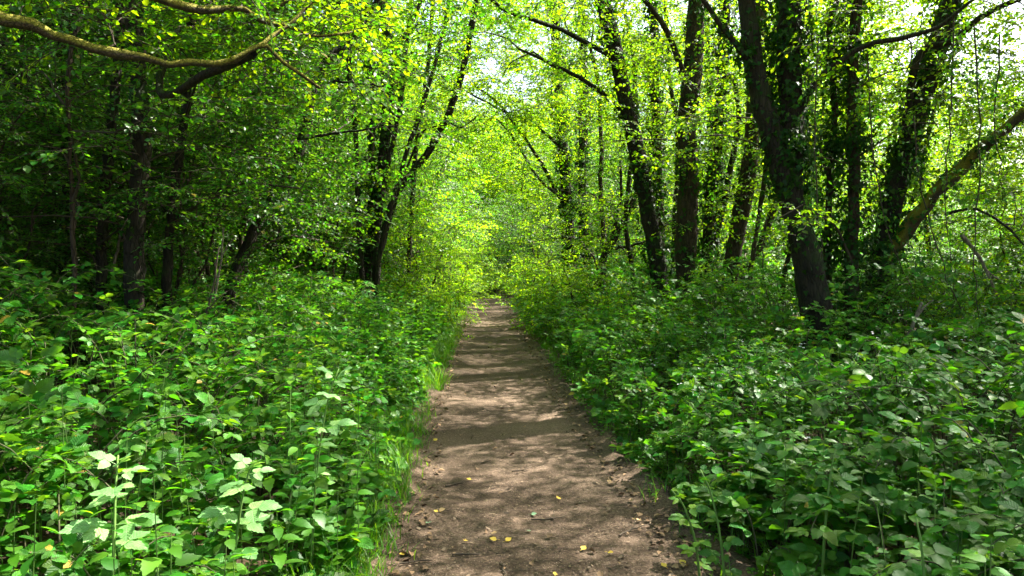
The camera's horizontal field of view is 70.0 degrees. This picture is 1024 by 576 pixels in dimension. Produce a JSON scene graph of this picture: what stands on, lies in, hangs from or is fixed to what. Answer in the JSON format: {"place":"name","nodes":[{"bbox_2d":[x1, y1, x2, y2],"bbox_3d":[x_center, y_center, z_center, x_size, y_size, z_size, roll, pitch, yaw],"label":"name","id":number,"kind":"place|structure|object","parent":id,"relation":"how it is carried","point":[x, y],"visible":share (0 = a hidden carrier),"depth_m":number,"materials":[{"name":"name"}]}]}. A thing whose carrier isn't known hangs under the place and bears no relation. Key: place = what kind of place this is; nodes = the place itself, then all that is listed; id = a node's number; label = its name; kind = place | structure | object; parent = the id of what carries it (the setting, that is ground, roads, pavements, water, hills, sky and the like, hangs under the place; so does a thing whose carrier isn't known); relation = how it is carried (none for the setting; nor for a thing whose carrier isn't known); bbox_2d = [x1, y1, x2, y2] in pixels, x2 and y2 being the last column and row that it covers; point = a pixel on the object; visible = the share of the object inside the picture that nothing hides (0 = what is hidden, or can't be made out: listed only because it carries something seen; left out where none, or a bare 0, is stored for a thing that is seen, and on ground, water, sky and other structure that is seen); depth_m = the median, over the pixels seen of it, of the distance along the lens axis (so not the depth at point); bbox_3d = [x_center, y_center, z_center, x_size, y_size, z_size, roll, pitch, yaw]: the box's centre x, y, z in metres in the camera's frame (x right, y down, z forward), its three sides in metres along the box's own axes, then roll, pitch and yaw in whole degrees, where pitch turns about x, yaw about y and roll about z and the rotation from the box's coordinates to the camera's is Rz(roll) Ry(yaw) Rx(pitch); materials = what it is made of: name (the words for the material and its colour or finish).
{"place":"outdoors","nodes":[
{"label":"outdoors","id":0,"kind":"place"},
{"bbox_2d":[0,266,1023,575],"bbox_3d":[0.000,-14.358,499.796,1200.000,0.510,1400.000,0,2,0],"label":"ground","id":1,"kind":"structure","parent":0,"point":[44,534],"depth_m":5.29,"materials":[{"name":"green plant"}]},
{"bbox_2d":[0,81,122,339],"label":"hazel bush","id":2,"kind":"object","parent":1,"relation":"on","point":[19,195],"visible":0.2,"depth_m":7.50,"materials":[{"name":"green plant"}]},
{"bbox_2d":[0,3,166,311],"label":"hazel bush","id":3,"kind":"object","parent":1,"relation":"on","point":[27,77],"visible":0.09,"depth_m":8.48,"materials":[{"name":"green plant"}]},
{"bbox_2d":[0,40,180,345],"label":"hazel bush","id":4,"kind":"object","parent":1,"relation":"on","point":[11,177],"visible":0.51,"depth_m":6.85,"materials":[{"name":"green plant"}]},
{"bbox_2d":[0,0,181,319],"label":"hazel bush","id":5,"kind":"object","parent":1,"relation":"on","point":[35,254],"visible":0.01,"depth_m":9.79,"materials":[{"name":"green plant"}]},
{"bbox_2d":[59,450,161,574],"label":"bramble shoot","id":6,"kind":"object","parent":1,"relation":"on","point":[89,528],"visible":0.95,"depth_m":2.55,"materials":[{"name":"green plant"}]},
{"bbox_2d":[0,2,267,361],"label":"hazel bush","id":7,"kind":"object","parent":1,"relation":"on","point":[122,187],"visible":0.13,"depth_m":8.51,"materials":[{"name":"green plant"}]},
{"bbox_2d":[6,101,342,366],"bbox_3d":[-3.741,-0.574,8.461,3.456,3.208,2.981,-1,2,-32],"label":"hazel bush","id":8,"kind":"object","parent":1,"relation":"on","point":[181,257],"visible":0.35,"depth_m":8.09,"materials":[{"name":"green plant"}]},
{"bbox_2d":[0,0,361,379],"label":"tree","id":9,"kind":"object","parent":1,"relation":"on","point":[100,259],"visible":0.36,"depth_m":7.34,"materials":[{"name":"green plant"}]},
{"bbox_2d":[0,0,370,388],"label":"tree","id":10,"kind":"object","parent":1,"relation":"on","point":[76,27],"visible":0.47,"depth_m":6.49,"materials":[{"name":"green plant"}]},
{"bbox_2d":[0,0,389,371],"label":"woodland tree","id":11,"kind":"object","parent":1,"relation":"on","point":[69,28],"visible":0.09,"depth_m":8.53,"materials":[{"name":"green plant"}]},
{"bbox_2d":[89,54,307,316],"bbox_3d":[-5.099,-1.486,12.096,3.312,4.808,4.988,0,2,-12],"label":"hazel bush","id":12,"kind":"object","parent":1,"relation":"on","point":[250,256],"visible":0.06,"depth_m":11.86,"materials":[{"name":"green plant"}]},
{"bbox_2d":[0,0,416,385],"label":"tree","id":13,"kind":"object","parent":1,"relation":"on","point":[134,236],"visible":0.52,"depth_m":7.12,"materials":[{"name":"green plant"}]},
{"bbox_2d":[0,0,432,370],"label":"tree","id":14,"kind":"object","parent":1,"relation":"on","point":[167,270],"visible":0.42,"depth_m":7.70,"materials":[{"name":"green plant"}]},
{"bbox_2d":[39,1,399,345],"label":"hazel bush","id":15,"kind":"object","parent":1,"relation":"on","point":[207,269],"visible":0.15,"depth_m":10.33,"materials":[{"name":"green plant"}]},
{"bbox_2d":[0,269,457,575],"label":"nettle undergrowth","id":16,"kind":"object","parent":1,"relation":"on","point":[280,556],"visible":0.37,"depth_m":3.55,"materials":[{"name":"green plant"}]},
{"bbox_2d":[54,1,407,323],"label":"tree","id":17,"kind":"object","parent":1,"relation":"on","point":[353,188],"visible":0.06,"depth_m":13.54,"materials":[{"name":"green plant"}]},
{"bbox_2d":[0,236,466,575],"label":"bramble undergrowth","id":18,"kind":"object","parent":1,"relation":"on","point":[35,369],"visible":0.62,"depth_m":4.62,"materials":[{"name":"green plant"}]},
{"bbox_2d":[0,0,471,122],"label":"tree","id":19,"kind":"object","parent":1,"relation":"on","point":[194,10],"visible":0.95,"depth_m":5.67,"materials":[{"name":"green plant"}]},
{"bbox_2d":[197,453,281,575],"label":"bramble shoot","id":20,"kind":"object","parent":1,"relation":"on","point":[222,513],"visible":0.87,"depth_m":2.92,"materials":[{"name":"green plant"}]},
{"bbox_2d":[185,140,366,308],"bbox_3d":[-5.584,-1.291,15.196,4.937,4.273,5.037,0,2,11],"label":"hazel bush","id":21,"kind":"object","parent":1,"relation":"on","point":[283,254],"visible":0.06,"depth_m":15.18,"materials":[{"name":"green plant"}]},
{"bbox_2d":[145,0,464,270],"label":"woodland tree","id":22,"kind":"object","parent":1,"relation":"on","point":[331,93],"visible":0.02,"depth_m":17.66,"materials":[{"name":"green plant"}]},
{"bbox_2d":[292,366,356,558],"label":"bramble shoot","id":23,"kind":"object","parent":1,"relation":"on","point":[334,430],"visible":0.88,"depth_m":3.58,"materials":[{"name":"green plant"}]},
{"bbox_2d":[190,58,460,315],"bbox_3d":[-4.045,-1.723,15.337,5.450,5.253,3.619,0,2,11],"label":"hazel bush","id":24,"kind":"object","parent":1,"relation":"on","point":[324,238],"visible":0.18,"depth_m":15.39,"materials":[{"name":"green plant"}]},
{"bbox_2d":[256,137,427,284],"bbox_3d":[-4.329,-1.419,17.363,4.795,4.452,4.136,-2,3,-45],"label":"hazel bush","id":25,"kind":"object","parent":1,"relation":"on","point":[335,205],"visible":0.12,"depth_m":17.11,"materials":[{"name":"green plant"}]},
{"bbox_2d":[224,1,462,280],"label":"tree","id":26,"kind":"object","parent":1,"relation":"on","point":[413,86],"visible":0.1,"depth_m":17.32,"materials":[{"name":"green plant"}]},
{"bbox_2d":[239,302,466,575],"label":"ground ivy","id":27,"kind":"object","parent":1,"relation":"on","point":[273,571],"visible":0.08,"depth_m":3.96,"materials":[{"name":"green plant"}]},
{"bbox_2d":[340,455,376,557],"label":"nettle plant","id":28,"kind":"object","parent":1,"relation":"on","point":[359,512],"visible":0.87,"depth_m":3.75,"materials":[{"name":"green plant"}]},
{"bbox_2d":[295,163,442,290],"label":"hazel bush","id":29,"kind":"object","parent":1,"relation":"on","point":[390,226],"visible":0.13,"depth_m":18.89,"materials":[{"name":"green plant"}]},
{"bbox_2d":[341,190,457,281],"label":"hazel bush","id":30,"kind":"object","parent":1,"relation":"on","point":[397,252],"visible":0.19,"depth_m":19.47,"materials":[{"name":"green plant"}]},
{"bbox_2d":[145,0,655,353],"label":"tree","id":31,"kind":"object","parent":1,"relation":"on","point":[251,236],"visible":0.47,"depth_m":9.09,"materials":[{"name":"green plant"}]},
{"bbox_2d":[222,0,580,337],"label":"tree","id":32,"kind":"object","parent":1,"relation":"on","point":[371,253],"visible":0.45,"depth_m":14.52,"materials":[{"name":"green plant"}]},
{"bbox_2d":[321,110,485,295],"bbox_3d":[-3.239,-2.305,21.531,6.435,6.202,4.273,-2,2,-43],"label":"hazel bush","id":33,"kind":"object","parent":1,"relation":"on","point":[437,169],"visible":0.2,"depth_m":21.29,"materials":[{"name":"green plant"}]},
{"bbox_2d":[351,256,476,333],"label":"sapling","id":34,"kind":"object","parent":1,"relation":"on","point":[404,278],"visible":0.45,"depth_m":15.85,"materials":[{"name":"green plant"}]},
{"bbox_2d":[365,208,481,322],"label":"sapling","id":35,"kind":"object","parent":1,"relation":"on","point":[427,263],"visible":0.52,"depth_m":17.82,"materials":[{"name":"green plant"}]},
{"bbox_2d":[344,104,506,284],"bbox_3d":[-3.029,-2.469,23.492,5.614,6.566,5.893,0,2,11],"label":"hazel bush","id":36,"kind":"object","parent":1,"relation":"on","point":[447,160],"visible":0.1,"depth_m":23.09,"materials":[{"name":"green plant"}]},
{"bbox_2d":[366,46,492,222],"bbox_3d":[-4.619,-6.336,39.854,7.088,13.234,6.880,-1,2,-25],"label":"woodland tree","id":37,"kind":"object","parent":1,"relation":"on","point":[447,141],"visible":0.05,"depth_m":39.57,"materials":[{"name":"green plant"}]},
{"bbox_2d":[382,276,480,339],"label":"sapling","id":38,"kind":"object","parent":1,"relation":"on","point":[449,302],"visible":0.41,"depth_m":15.45,"materials":[{"name":"green plant"}]},
{"bbox_2d":[390,150,500,314],"bbox_3d":[-1.979,-1.363,20.901,3.439,4.775,3.521,0,2,-5],"label":"sapling","id":39,"kind":"object","parent":1,"relation":"on","point":[442,232],"visible":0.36,"depth_m":20.62,"materials":[{"name":"green plant"}]},
{"bbox_2d":[357,0,535,297],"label":"tree","id":40,"kind":"object","parent":1,"relation":"on","point":[415,157],"visible":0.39,"depth_m":18.44,"materials":[{"name":"green plant"}]},
{"bbox_2d":[415,234,494,327],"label":"sapling","id":41,"kind":"object","parent":1,"relation":"on","point":[475,287],"visible":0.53,"depth_m":18.78,"materials":[{"name":"green plant"}]},
{"bbox_2d":[400,149,510,292],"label":"hazel bush","id":42,"kind":"object","parent":1,"relation":"on","point":[472,199],"visible":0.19,"depth_m":28.95,"materials":[{"name":"green plant"}]},
{"bbox_2d":[429,211,502,307],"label":"sapling","id":43,"kind":"object","parent":1,"relation":"on","point":[477,258],"visible":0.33,"depth_m":26.01,"materials":[{"name":"green plant"}]},
{"bbox_2d":[429,104,528,245],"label":"woodland tree","id":44,"kind":"object","parent":1,"relation":"on","point":[483,185],"visible":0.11,"depth_m":48.66,"materials":[{"name":"green plant"}]},
{"bbox_2d":[450,96,537,270],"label":"woodland tree","id":45,"kind":"object","parent":1,"relation":"on","point":[508,185],"visible":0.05,"depth_m":52.96,"materials":[{"name":"green plant"}]},
{"bbox_2d":[466,197,549,295],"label":"hazel bush","id":46,"kind":"object","parent":1,"relation":"on","point":[506,255],"visible":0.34,"depth_m":36.52,"materials":[{"name":"green plant"}]},
{"bbox_2d":[398,0,640,287],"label":"tree","id":47,"kind":"object","parent":1,"relation":"on","point":[562,146],"visible":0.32,"depth_m":18.29,"materials":[{"name":"green plant"}]},
{"bbox_2d":[472,96,571,251],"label":"woodland tree","id":48,"kind":"object","parent":1,"relation":"on","point":[499,170],"visible":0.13,"depth_m":48.92,"materials":[{"name":"green plant"}]},
{"bbox_2d":[482,184,562,279],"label":"hazel bush","id":49,"kind":"object","parent":1,"relation":"on","point":[512,206],"visible":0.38,"depth_m":32.91,"materials":[{"name":"green plant"}]},
{"bbox_2d":[485,217,564,312],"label":"sapling","id":50,"kind":"object","parent":1,"relation":"on","point":[516,267],"visible":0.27,"depth_m":21.76,"materials":[{"name":"green plant"}]},
{"bbox_2d":[470,247,595,329],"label":"sapling","id":51,"kind":"object","parent":1,"relation":"on","point":[524,278],"visible":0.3,"depth_m":18.63,"materials":[{"name":"green plant"}]},
{"bbox_2d":[500,215,613,334],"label":"sapling","id":52,"kind":"object","parent":1,"relation":"on","point":[553,267],"visible":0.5,"depth_m":16.36,"materials":[{"name":"green plant"}]},
{"bbox_2d":[509,60,626,225],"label":"woodland tree","id":53,"kind":"object","parent":1,"relation":"on","point":[546,144],"visible":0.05,"depth_m":44.95,"materials":[{"name":"green plant"}]},
{"bbox_2d":[526,229,641,327],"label":"sapling","id":54,"kind":"object","parent":1,"relation":"on","point":[577,274],"visible":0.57,"depth_m":14.38,"materials":[{"name":"green plant"}]},
{"bbox_2d":[469,0,705,284],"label":"tree","id":55,"kind":"object","parent":1,"relation":"on","point":[600,132],"visible":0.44,"depth_m":16.87,"materials":[{"name":"green plant"}]},
{"bbox_2d":[401,0,775,318],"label":"tree","id":56,"kind":"object","parent":1,"relation":"on","point":[643,188],"visible":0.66,"depth_m":12.91,"materials":[{"name":"green plant"}]},
{"bbox_2d":[480,0,704,285],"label":"tree","id":57,"kind":"object","parent":1,"relation":"on","point":[581,163],"visible":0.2,"depth_m":19.78,"materials":[{"name":"green plant"}]},
{"bbox_2d":[524,176,671,278],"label":"hazel bush","id":58,"kind":"object","parent":1,"relation":"on","point":[591,227],"visible":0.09,"depth_m":20.94,"materials":[{"name":"green plant"}]},
{"bbox_2d":[545,278,652,352],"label":"sapling","id":59,"kind":"object","parent":1,"relation":"on","point":[598,296],"visible":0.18,"depth_m":12.90,"materials":[{"name":"green plant"}]},
{"bbox_2d":[538,29,676,263],"bbox_3d":[4.708,-5.296,32.878,7.421,11.902,6.932,2,2,42],"label":"woodland tree","id":60,"kind":"object","parent":1,"relation":"on","point":[592,183],"visible":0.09,"depth_m":32.66,"materials":[{"name":"green plant"}]},
{"bbox_2d":[483,140,753,295],"bbox_3d":[2.618,-1.066,16.100,5.736,4.354,4.295,-1,2,-19],"label":"tree","id":61,"kind":"object","parent":1,"relation":"on","point":[617,233],"visible":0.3,"depth_m":15.92,"materials":[{"name":"green plant"}]},
{"bbox_2d":[517,0,740,299],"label":"tree","id":62,"kind":"object","parent":1,"relation":"on","point":[627,242],"visible":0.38,"depth_m":15.46,"materials":[{"name":"green plant"}]},
{"bbox_2d":[544,4,754,222],"bbox_3d":[5.500,-5.002,27.349,7.364,11.474,6.798,-1,2,-26],"label":"woodland tree","id":63,"kind":"object","parent":1,"relation":"on","point":[625,150],"visible":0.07,"depth_m":26.83,"materials":[{"name":"green plant"}]},
{"bbox_2d":[552,0,773,291],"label":"tree","id":64,"kind":"object","parent":1,"relation":"on","point":[676,190],"visible":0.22,"depth_m":15.39,"materials":[{"name":"green plant"}]},
{"bbox_2d":[518,0,812,267],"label":"tree","id":65,"kind":"object","parent":1,"relation":"on","point":[655,24],"visible":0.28,"depth_m":14.84,"materials":[{"name":"green plant"}]},
{"bbox_2d":[601,288,731,369],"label":"sapling","id":66,"kind":"object","parent":1,"relation":"on","point":[654,306],"visible":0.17,"depth_m":10.81,"materials":[{"name":"green plant"}]},
{"bbox_2d":[510,300,846,575],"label":"ground ivy","id":67,"kind":"object","parent":1,"relation":"on","point":[569,376],"visible":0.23,"depth_m":5.69,"materials":[{"name":"green plant"}]},
{"bbox_2d":[655,260,758,357],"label":"sapling","id":68,"kind":"object","parent":1,"relation":"on","point":[710,274],"visible":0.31,"depth_m":10.37,"materials":[{"name":"green plant"}]},
{"bbox_2d":[579,0,846,344],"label":"tree","id":69,"kind":"object","parent":1,"relation":"on","point":[724,6],"visible":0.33,"depth_m":13.65,"materials":[{"name":"green plant"}]},
{"bbox_2d":[609,0,820,266],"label":"tree","id":70,"kind":"object","parent":1,"relation":"on","point":[723,240],"visible":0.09,"depth_m":16.32,"materials":[{"name":"green plant"}]},
{"bbox_2d":[696,465,744,575],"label":"bramble shoot","id":71,"kind":"object","parent":1,"relation":"on","point":[711,555],"visible":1,"depth_m":3.37,"materials":[{"name":"green plant"}]},
{"bbox_2d":[573,0,892,352],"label":"tree","id":72,"kind":"object","parent":1,"relation":"on","point":[684,246],"visible":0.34,"depth_m":12.01,"materials":[{"name":"green plant"}]},
{"bbox_2d":[480,231,1023,575],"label":"bramble undergrowth","id":73,"kind":"object","parent":1,"relation":"on","point":[940,373],"visible":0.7,"depth_m":5.22,"materials":[{"name":"green plant"}]},
{"bbox_2d":[571,0,973,384],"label":"tree","id":74,"kind":"object","parent":1,"relation":"on","point":[781,130],"visible":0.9,"depth_m":8.44,"materials":[{"name":"green plant"}]},
{"bbox_2d":[798,33,836,258],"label":"hanging vine","id":75,"kind":"object","parent":74,"relation":"hanging from","point":[812,106],"visible":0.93,"depth_m":8.05,"materials":[{"name":"green plant"}]},
{"bbox_2d":[613,0,931,327],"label":"tree","id":76,"kind":"object","parent":1,"relation":"on","point":[733,247],"visible":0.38,"depth_m":12.26,"materials":[{"name":"green plant"}]},
{"bbox_2d":[697,68,730,270],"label":"hanging vine","id":77,"kind":"object","parent":76,"relation":"hanging from","point":[716,166],"visible":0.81,"depth_m":11.43,"materials":[{"name":"green plant"}]},
{"bbox_2d":[585,0,980,342],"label":"tree","id":78,"kind":"object","parent":1,"relation":"on","point":[760,203],"visible":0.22,"depth_m":11.46,"materials":[{"name":"green plant"}]},
{"bbox_2d":[631,0,962,342],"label":"tree","id":79,"kind":"object","parent":1,"relation":"on","point":[788,255],"visible":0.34,"depth_m":11.97,"materials":[{"name":"green plant"}]},
{"bbox_2d":[632,0,973,314],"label":"tree","id":80,"kind":"object","parent":1,"relation":"on","point":[772,214],"visible":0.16,"depth_m":13.34,"materials":[{"name":"green plant"}]},
{"bbox_2d":[619,0,1023,372],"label":"tree","id":81,"kind":"object","parent":1,"relation":"on","point":[852,141],"visible":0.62,"depth_m":9.29,"materials":[{"name":"green plant"}]},
{"bbox_2d":[854,51,937,321],"bbox_3d":[4.400,-1.131,8.391,1.021,3.118,0.389,0,2,0],"label":"hanging vine","id":82,"kind":"object","parent":81,"relation":"hanging from","point":[874,111],"visible":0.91,"depth_m":8.35,"materials":[{"name":"green plant"}]},
{"bbox_2d":[897,115,973,340],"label":"hanging vine","id":83,"kind":"object","parent":81,"relation":"hanging from","point":[930,223],"visible":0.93,"depth_m":7.97,"materials":[{"name":"green plant"}]},
{"bbox_2d":[929,9,969,298],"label":"hanging vine","id":84,"kind":"object","parent":81,"relation":"hanging from","point":[949,96],"visible":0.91,"depth_m":8.14,"materials":[{"name":"green plant"}]},
{"bbox_2d":[977,34,1020,203],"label":"hanging vine","id":85,"kind":"object","parent":81,"relation":"hanging from","point":[995,95],"visible":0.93,"depth_m":7.85,"materials":[{"name":"green plant"}]},
{"bbox_2d":[788,443,858,575],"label":"bramble shoot","id":86,"kind":"object","parent":1,"relation":"on","point":[807,552],"visible":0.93,"depth_m":3.18,"materials":[{"name":"green plant"}]},
{"bbox_2d":[723,0,938,273],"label":"woodland tree","id":87,"kind":"object","parent":1,"relation":"on","point":[820,100],"visible":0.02,"depth_m":23.28,"materials":[{"name":"green plant"}]},
{"bbox_2d":[755,104,955,291],"bbox_3d":[8.607,-1.861,19.571,3.868,5.614,5.825,0,2,-6],"label":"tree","id":88,"kind":"object","parent":1,"relation":"on","point":[813,207],"visible":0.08,"depth_m":19.14,"materials":[{"name":"green plant"}]},
{"bbox_2d":[714,0,1023,377],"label":"tree","id":89,"kind":"object","parent":1,"relation":"on","point":[895,183],"visible":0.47,"depth_m":9.61,"materials":[{"name":"green plant"}]},
{"bbox_2d":[957,22,1001,325],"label":"hanging vine","id":90,"kind":"object","parent":89,"relation":"hanging from","point":[977,84],"visible":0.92,"depth_m":7.55,"materials":[{"name":"green plant"}]},
{"bbox_2d":[810,0,1023,298],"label":"tree","id":91,"kind":"object","parent":1,"relation":"on","point":[944,146],"visible":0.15,"depth_m":12.42,"materials":[{"name":"green plant"}]},
{"bbox_2d":[891,509,953,575],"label":"bramble shoot","id":92,"kind":"object","parent":1,"relation":"on","point":[939,559],"visible":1,"depth_m":2.50,"materials":[{"name":"green plant"}]},
{"bbox_2d":[858,201,994,359],"bbox_3d":[6.179,-0.024,11.038,2.296,2.490,2.256,0,2,-13],"label":"sapling","id":93,"kind":"object","parent":1,"relation":"on","point":[944,246],"visible":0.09,"depth_m":10.57,"materials":[{"name":"green plant"}]},
{"bbox_2d":[868,71,995,242],"bbox_3d":[17.021,-3.960,29.908,4.821,9.274,4.967,-1,2,-37],"label":"woodland tree","id":94,"kind":"object","parent":1,"relation":"on","point":[953,135],"visible":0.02,"depth_m":28.99,"materials":[{"name":"green plant"}]},
{"bbox_2d":[868,271,1023,390],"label":"sapling","id":95,"kind":"object","parent":1,"relation":"on","point":[980,304],"visible":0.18,"depth_m":8.36,"materials":[{"name":"green plant"}]},
{"bbox_2d":[914,139,1023,353],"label":"sapling","id":96,"kind":"object","parent":1,"relation":"on","point":[1019,234],"visible":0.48,"depth_m":10.07,"materials":[{"name":"green plant"}]},
{"bbox_2d":[281,299,786,575],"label":"grass","id":97,"kind":"structure","parent":0,"point":[430,381],"depth_m":5.21,"materials":[{"name":"green plant"}]},
{"bbox_2d":[49,0,1023,259],"label":"sky","id":98,"kind":"structure","parent":0,"point":[1016,32],"materials":[{"name":"white"}]},
{"bbox_2d":[357,288,757,575],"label":"path","id":99,"kind":"structure","parent":0,"point":[519,418],"depth_m":5.20,"materials":[{"name":"brown soil"}]},
{"bbox_2d":[380,308,754,575],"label":"leaf litter","id":100,"kind":"object","parent":99,"relation":"on","point":[599,573],"visible":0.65,"depth_m":4.85,"materials":[{"name":"brown plant"}]},
{"bbox_2d":[668,484,712,575],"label":"bramble shoot","id":101,"kind":"object","parent":99,"relation":"on","point":[688,551],"visible":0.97,"depth_m":3.54,"materials":[{"name":"green plant"}]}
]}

